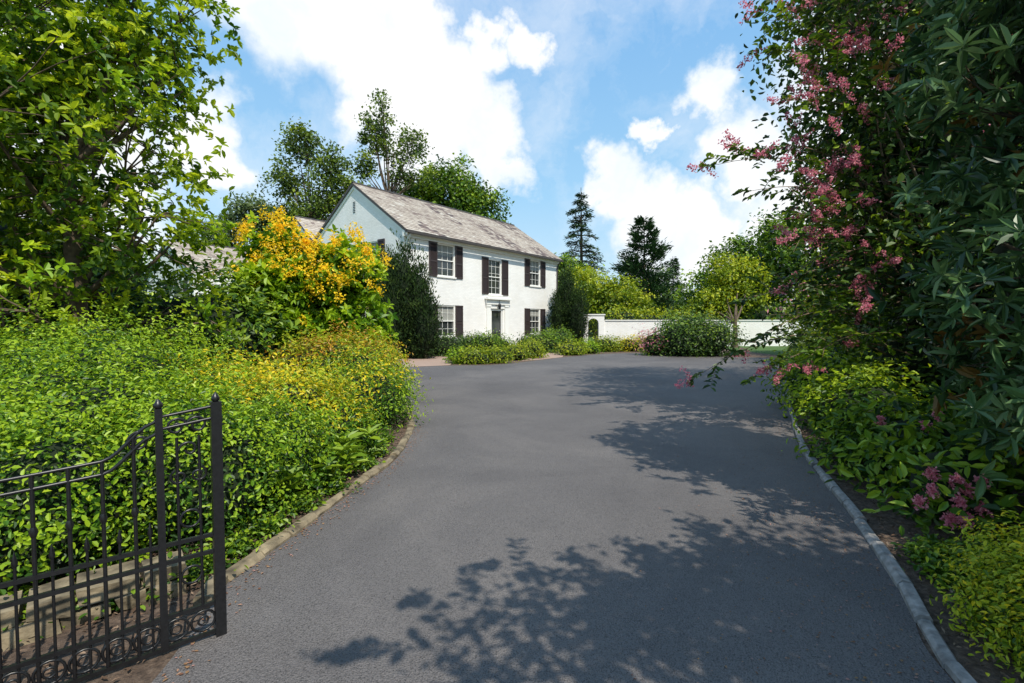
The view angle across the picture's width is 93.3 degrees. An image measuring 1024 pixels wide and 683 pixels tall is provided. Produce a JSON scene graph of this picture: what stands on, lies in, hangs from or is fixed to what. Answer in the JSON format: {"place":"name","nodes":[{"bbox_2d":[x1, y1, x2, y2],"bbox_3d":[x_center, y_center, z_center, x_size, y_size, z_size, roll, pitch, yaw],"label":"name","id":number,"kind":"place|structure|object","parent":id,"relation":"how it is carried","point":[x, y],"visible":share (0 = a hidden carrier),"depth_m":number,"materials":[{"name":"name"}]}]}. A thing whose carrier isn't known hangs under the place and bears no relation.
{"place":"outdoors","nodes":[
{"label":"outdoors","id":0,"kind":"place"},
{"bbox_2d":[396,356,450,367],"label":"brick path","id":1,"kind":"structure","parent":0,"point":[437,361],"depth_m":18.18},
{"bbox_2d":[0,0,908,302],"label":"sky","id":2,"kind":"structure","parent":0,"point":[611,102],"materials":[{"name":"blue"}]},
{"bbox_2d":[522,352,562,360],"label":"brick path","id":3,"kind":"structure","parent":0,"point":[552,355],"depth_m":20.80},
{"bbox_2d":[152,353,953,682],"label":"driveway","id":4,"kind":"structure","parent":0,"point":[510,521],"depth_m":3.06,"materials":[{"name":"grey asphalt"}]},
{"bbox_2d":[162,412,938,682],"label":"fallen leaves","id":5,"kind":"object","parent":4,"relation":"on","point":[192,643],"visible":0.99,"depth_m":2.81,"materials":[{"name":"brown plant"}]},
{"bbox_2d":[290,332,853,365],"bbox_3d":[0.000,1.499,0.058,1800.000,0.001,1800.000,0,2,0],"label":"ground","id":6,"kind":"structure","parent":0,"point":[766,349],"depth_m":27.31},
{"bbox_2d":[0,370,407,682],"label":"mulch bed","id":7,"kind":"object","parent":6,"relation":"on","point":[148,670],"visible":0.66,"depth_m":2.30,"materials":[{"name":"brown soil"}]},
{"bbox_2d":[0,550,188,651],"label":"stone wall","id":8,"kind":"structure","parent":7,"relation":"on","point":[27,629],"depth_m":2.42,"materials":[{"name":"beige stone"}]},
{"bbox_2d":[0,392,226,682],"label":"wrought iron gate","id":9,"kind":"structure","parent":7,"relation":"on","point":[217,550],"depth_m":2.10,"materials":[{"name":"black metal"}]},
{"bbox_2d":[0,0,259,367],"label":"oak tree","id":10,"kind":"object","parent":7,"relation":"on","point":[70,101],"visible":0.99,"depth_m":6.46,"materials":[{"name":"green plant"}]},
{"bbox_2d":[0,178,318,375],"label":"laurel shrub","id":11,"kind":"object","parent":7,"relation":"on","point":[259,337],"visible":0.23,"depth_m":8.92,"materials":[{"name":"green plant"}]},
{"bbox_2d":[0,286,367,597],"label":"privet hedge","id":12,"kind":"object","parent":7,"relation":"on","point":[66,404],"visible":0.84,"depth_m":3.32,"materials":[{"name":"green plant"}]},
{"bbox_2d":[0,428,398,641],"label":"ivy groundcover","id":13,"kind":"object","parent":7,"relation":"on","point":[234,549],"visible":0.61,"depth_m":3.35,"materials":[{"name":"green plant"}]},
{"bbox_2d":[131,342,376,440],"bbox_3d":[-3.153,0.671,5.745,3.226,1.308,2.682,2,3,43],"label":"spirea shrub","id":14,"kind":"object","parent":7,"relation":"on","point":[301,391],"visible":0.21,"depth_m":5.41,"materials":[{"name":"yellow plant"}]},
{"bbox_2d":[189,205,398,358],"bbox_3d":[-4.845,-0.989,11.271,4.484,4.123,3.644,0,2,0],"label":"golden rain tree","id":15,"kind":"object","parent":7,"relation":"on","point":[314,279],"visible":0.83,"depth_m":10.41,"materials":[{"name":"yellow plant"}]},
{"bbox_2d":[259,423,384,504],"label":"hosta plants","id":16,"kind":"object","parent":7,"relation":"on","point":[346,444],"visible":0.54,"depth_m":4.50,"materials":[{"name":"green plant"}]},
{"bbox_2d":[247,315,430,390],"bbox_3d":[-3.146,0.352,9.415,3.383,1.698,3.962,0,2,0],"label":"barberry shrub","id":17,"kind":"object","parent":7,"relation":"on","point":[313,348],"visible":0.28,"depth_m":8.52,"materials":[{"name":"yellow plant"}]},
{"bbox_2d":[286,331,433,457],"bbox_3d":[-2.225,0.552,7.200,2.164,1.424,4.975,-1,2,-18],"label":"spirea shrub","id":18,"kind":"object","parent":7,"relation":"on","point":[385,395],"visible":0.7,"depth_m":6.74,"materials":[{"name":"green plant"}]},
{"bbox_2d":[190,187,276,249],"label":"deciduous tree","id":19,"kind":"object","parent":6,"relation":"on","point":[241,211],"visible":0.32,"depth_m":44.51,"materials":[{"name":"green leaves"},{"name":"bark"}]},
{"bbox_2d":[193,397,414,606],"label":"stone kerb","id":20,"kind":"structure","parent":6,"relation":"on","point":[254,557],"depth_m":3.44,"materials":[{"name":"beige stone"}]},
{"bbox_2d":[255,116,370,221],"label":"deciduous tree","id":21,"kind":"object","parent":6,"relation":"on","point":[317,204],"visible":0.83,"depth_m":41.88,"materials":[{"name":"green plant"}]},
{"bbox_2d":[147,190,556,344],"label":"brick walls","id":22,"kind":"structure","parent":6,"relation":"on","point":[465,292],"depth_m":26.04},
{"bbox_2d":[161,241,540,337],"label":"windows","id":23,"kind":"structure","parent":22,"relation":"attached to","point":[445,260],"depth_m":25.15,"materials":[{"name":"white glass"}]},
{"bbox_2d":[158,238,545,336],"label":"shutters","id":24,"kind":"object","parent":22,"relation":"attached to","point":[433,257],"visible":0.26,"depth_m":26.87,"materials":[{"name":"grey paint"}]},
{"bbox_2d":[144,181,561,279],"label":"slate roof","id":25,"kind":"structure","parent":22,"relation":"on","point":[404,213],"depth_m":27.88,"materials":[{"name":"grey stone"}]},
{"bbox_2d":[317,187,559,341],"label":"white trim","id":26,"kind":"structure","parent":22,"relation":"attached to","point":[492,302],"depth_m":27.07,"materials":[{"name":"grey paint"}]},
{"bbox_2d":[406,230,563,289],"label":"gutters and downpipes","id":27,"kind":"object","parent":22,"relation":"attached to","point":[450,239],"visible":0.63,"depth_m":25.87,"materials":[{"name":"grey metal"}]},
{"bbox_2d":[491,309,501,338],"bbox_3d":[-0.935,-0.803,27.949,0.120,2.140,1.100,2,3,37],"label":"front door","id":28,"kind":"structure","parent":22,"relation":"attached to","point":[496,318],"depth_m":28.00,"materials":[{"name":"black paint"}]},
{"bbox_2d":[346,88,439,193],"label":"deciduous tree","id":29,"kind":"object","parent":6,"relation":"on","point":[368,166],"visible":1,"depth_m":45.10,"materials":[{"name":"green plant"}]},
{"bbox_2d":[390,150,514,223],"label":"maple tree","id":30,"kind":"object","parent":6,"relation":"on","point":[464,193],"visible":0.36,"depth_m":47.60,"materials":[{"name":"green plant"}]},
{"bbox_2d":[112,218,840,334],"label":"distant trees","id":31,"kind":"object","parent":6,"relation":"on","point":[761,315],"visible":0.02,"depth_m":55.26,"materials":[{"name":"green plant"}]},
{"bbox_2d":[554,252,594,289],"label":"deciduous tree","id":32,"kind":"object","parent":6,"relation":"on","point":[565,259],"visible":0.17,"depth_m":40.13,"materials":[{"name":"green plant"}]},
{"bbox_2d":[558,192,609,310],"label":"spruce tree","id":33,"kind":"object","parent":6,"relation":"on","point":[580,208],"visible":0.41,"depth_m":55.33,"materials":[{"name":"green plant"}]},
{"bbox_2d":[400,349,776,366],"bbox_3d":[2.203,0.531,25.126,22.290,0.001,15.400,-1,2,-14],"label":"mulch bed","id":34,"kind":"object","parent":6,"relation":"on","point":[758,355],"visible":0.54,"depth_m":22.22,"materials":[{"name":"brown soil"}]},
{"bbox_2d":[365,227,447,358],"bbox_3d":[-4.577,-1.992,20.294,3.742,5.595,2.732,0,2,0],"label":"yew tree","id":35,"kind":"object","parent":34,"relation":"on","point":[409,295],"visible":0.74,"depth_m":19.87,"materials":[{"name":"green plant"}]},
{"bbox_2d":[431,329,479,356],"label":"azalea shrub","id":36,"kind":"object","parent":34,"relation":"on","point":[448,343],"visible":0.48,"depth_m":21.56,"materials":[{"name":"green plant"}]},
{"bbox_2d":[442,344,468,363],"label":"boxwood shrub","id":37,"kind":"object","parent":34,"relation":"on","point":[453,355],"visible":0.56,"depth_m":17.72,"materials":[{"name":"green plant"}]},
{"bbox_2d":[447,342,501,364],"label":"boxwood shrub","id":38,"kind":"object","parent":34,"relation":"on","point":[475,356],"visible":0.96,"depth_m":17.47,"materials":[{"name":"green plant"}]},
{"bbox_2d":[459,327,511,354],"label":"boxwood shrub","id":39,"kind":"object","parent":34,"relation":"on","point":[483,338],"visible":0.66,"depth_m":22.06,"materials":[{"name":"green plant"}]},
{"bbox_2d":[482,341,518,363],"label":"boxwood shrub","id":40,"kind":"object","parent":34,"relation":"on","point":[502,355],"visible":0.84,"depth_m":17.86,"materials":[{"name":"green plant"}]},
{"bbox_2d":[493,333,515,350],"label":"boxwood shrub","id":41,"kind":"object","parent":34,"relation":"on","point":[502,340],"visible":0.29,"depth_m":22.68,"materials":[{"name":"green plant"}]},
{"bbox_2d":[498,340,533,360],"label":"boxwood shrub","id":42,"kind":"object","parent":34,"relation":"on","point":[519,352],"visible":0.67,"depth_m":19.30,"materials":[{"name":"green plant"}]},
{"bbox_2d":[512,327,538,345],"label":"azalea shrub","id":43,"kind":"object","parent":34,"relation":"on","point":[522,339],"visible":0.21,"depth_m":25.55,"materials":[{"name":"green plant"}]},
{"bbox_2d":[516,335,550,358],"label":"boxwood shrub","id":44,"kind":"object","parent":34,"relation":"on","point":[537,352],"visible":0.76,"depth_m":20.35,"materials":[{"name":"green plant"}]},
{"bbox_2d":[521,326,562,352],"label":"boxwood shrub","id":45,"kind":"object","parent":34,"relation":"on","point":[544,337],"visible":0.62,"depth_m":24.26,"materials":[{"name":"green plant"}]},
{"bbox_2d":[542,323,580,348],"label":"boxwood shrub","id":46,"kind":"object","parent":34,"relation":"on","point":[563,335],"visible":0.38,"depth_m":26.20,"materials":[{"name":"green plant"}]},
{"bbox_2d":[545,260,592,345],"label":"yew tree","id":47,"kind":"object","parent":34,"relation":"on","point":[568,307],"visible":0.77,"depth_m":30.57,"materials":[{"name":"green plant"}]},
{"bbox_2d":[552,337,590,355],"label":"boxwood shrub","id":48,"kind":"object","parent":34,"relation":"on","point":[571,348],"visible":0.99,"depth_m":22.30,"materials":[{"name":"green plant"}]},
{"bbox_2d":[573,337,605,353],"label":"boxwood shrub","id":49,"kind":"object","parent":34,"relation":"on","point":[592,346],"visible":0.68,"depth_m":23.44,"materials":[{"name":"green plant"}]},
{"bbox_2d":[591,331,625,351],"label":"boxwood shrub","id":50,"kind":"object","parent":34,"relation":"on","point":[610,345],"visible":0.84,"depth_m":24.90,"materials":[{"name":"green plant"}]},
{"bbox_2d":[615,331,643,351],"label":"boxwood shrub","id":51,"kind":"object","parent":34,"relation":"on","point":[629,345],"visible":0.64,"depth_m":25.21,"materials":[{"name":"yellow plant"}]},
{"bbox_2d":[650,304,751,357],"bbox_3d":[8.528,-0.535,22.459,4.912,2.622,4.248,0,2,0],"label":"rhododendron shrub","id":52,"kind":"object","parent":34,"relation":"on","point":[688,336],"visible":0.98,"depth_m":21.38,"materials":[{"name":"green plant"}]},
{"bbox_2d":[582,314,819,345],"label":"white garden wall","id":53,"kind":"structure","parent":34,"relation":"on","point":[615,328],"depth_m":31.24,"materials":[{"name":"paint"}]},
{"bbox_2d":[566,262,660,341],"bbox_3d":[7.415,-3.049,36.994,7.679,6.285,4.744,0,2,0],"label":"deciduous tree","id":54,"kind":"object","parent":6,"relation":"on","point":[610,291],"visible":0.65,"depth_m":36.12,"materials":[{"name":"green plant"}]},
{"bbox_2d":[600,215,688,310],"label":"pine tree","id":55,"kind":"object","parent":6,"relation":"on","point":[637,267],"visible":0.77,"depth_m":49.70,"materials":[{"name":"green plant"}]},
{"bbox_2d":[632,323,669,355],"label":"flowering shrub","id":56,"kind":"object","parent":6,"relation":"on","point":[648,341],"visible":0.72,"depth_m":22.12,"materials":[{"name":"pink plant"}]},
{"bbox_2d":[588,301,721,335],"bbox_3d":[9.943,-1.286,32.861,10.365,3.162,3.870,0,2,0],"label":"hedge behind wall","id":57,"kind":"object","parent":6,"relation":"on","point":[620,315],"visible":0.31,"depth_m":32.66,"materials":[{"name":"green plant"}]},
{"bbox_2d":[661,256,686,309],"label":"spruce tree","id":58,"kind":"object","parent":6,"relation":"on","point":[677,265],"visible":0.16,"depth_m":61.28,"materials":[{"name":"green plant"}]},
{"bbox_2d":[685,250,777,347],"bbox_3d":[14.790,-2.944,32.675,6.165,6.384,4.442,-2,3,-35],"label":"deciduous tree","id":59,"kind":"object","parent":6,"relation":"on","point":[719,295],"visible":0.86,"depth_m":32.10,"materials":[{"name":"green plant"}]},
{"bbox_2d":[668,202,824,312],"bbox_3d":[17.529,-4.770,35.305,11.535,9.903,6.480,0,2,0],"label":"deciduous tree","id":60,"kind":"object","parent":6,"relation":"on","point":[741,247],"visible":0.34,"depth_m":34.62,"materials":[{"name":"green plant"}]},
{"bbox_2d":[767,206,873,344],"bbox_3d":[15.177,-2.891,20.893,7.236,7.481,6.116,0,2,0],"label":"flowering tree","id":61,"kind":"object","parent":6,"relation":"on","point":[810,310],"visible":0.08,"depth_m":21.31,"materials":[{"name":"green plant"}]},
{"bbox_2d":[786,379,976,682],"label":"stone kerb","id":62,"kind":"structure","parent":6,"relation":"on","point":[954,668],"depth_m":2.73,"materials":[{"name":"stone"}]},
{"bbox_2d":[788,397,1023,682],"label":"mulch bed","id":63,"kind":"object","parent":6,"relation":"on","point":[977,673],"visible":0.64,"depth_m":2.90,"materials":[{"name":"brown soil"}]},
{"bbox_2d":[2,411,1020,682],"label":"mulch chips","id":64,"kind":"object","parent":63,"relation":"on","point":[396,445],"visible":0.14,"depth_m":2.58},
{"bbox_2d":[774,324,873,379],"bbox_3d":[8.552,0.253,13.100,3.124,1.663,6.589,2,3,34],"label":"spirea shrub","id":65,"kind":"object","parent":63,"relation":"on","point":[800,345],"visible":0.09,"depth_m":11.97,"materials":[{"name":"green plant"}]},
{"bbox_2d":[674,0,1023,419],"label":"crepe myrtle tree","id":66,"kind":"object","parent":63,"relation":"on","point":[882,150],"visible":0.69,"depth_m":6.72,"materials":[{"name":"green plant"}]},
{"bbox_2d":[825,254,879,336],"bbox_3d":[13.806,-3.693,14.804,7.619,9.283,7.256,0,2,0],"label":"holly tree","id":67,"kind":"object","parent":63,"relation":"on","point":[859,301],"depth_m":15.55,"materials":[{"name":"green plant"}]},
{"bbox_2d":[757,338,957,440],"bbox_3d":[5.143,0.614,7.594,2.738,1.365,4.632,2,3,38],"label":"hydrangea shrub","id":68,"kind":"object","parent":63,"relation":"on","point":[805,391],"visible":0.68,"depth_m":6.75,"materials":[{"name":"green plant"}]},
{"bbox_2d":[830,110,891,320],"bbox_3d":[11.182,-2.889,10.959,7.349,7.962,5.471,0,2,0],"label":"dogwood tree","id":69,"kind":"object","parent":63,"relation":"on","point":[863,279],"depth_m":11.74,"materials":[{"name":"green plant"}]},
{"bbox_2d":[781,376,943,492],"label":"perennial plants","id":70,"kind":"object","parent":63,"relation":"on","point":[826,462],"visible":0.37,"depth_m":4.81,"materials":[{"name":"green plant"}]},
{"bbox_2d":[794,366,1023,554],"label":"pink flowering shrub","id":71,"kind":"object","parent":63,"relation":"on","point":[942,481],"visible":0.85,"depth_m":3.50,"materials":[{"name":"green plant"}]},
{"bbox_2d":[832,195,1023,472],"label":"laurel shrub","id":72,"kind":"object","parent":63,"relation":"on","point":[913,364],"visible":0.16,"depth_m":7.29,"materials":[{"name":"green plant"}]},
{"bbox_2d":[867,0,1023,500],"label":"magnolia tree","id":73,"kind":"object","parent":63,"relation":"on","point":[995,179],"visible":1,"depth_m":3.19,"materials":[{"name":"green plant"}]},
{"bbox_2d":[889,533,1019,595],"bbox_3d":[2.747,1.305,2.838,0.951,0.202,0.896,0,2,0],"label":"vinca groundcover","id":74,"kind":"object","parent":63,"relation":"on","point":[922,548],"visible":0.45,"depth_m":2.95,"materials":[{"name":"green plant"}]},
{"bbox_2d":[919,492,1023,682],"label":"nandina shrub","id":75,"kind":"object","parent":63,"relation":"on","point":[1006,609],"visible":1,"depth_m":2.29,"materials":[{"name":"green plant"}]}
]}

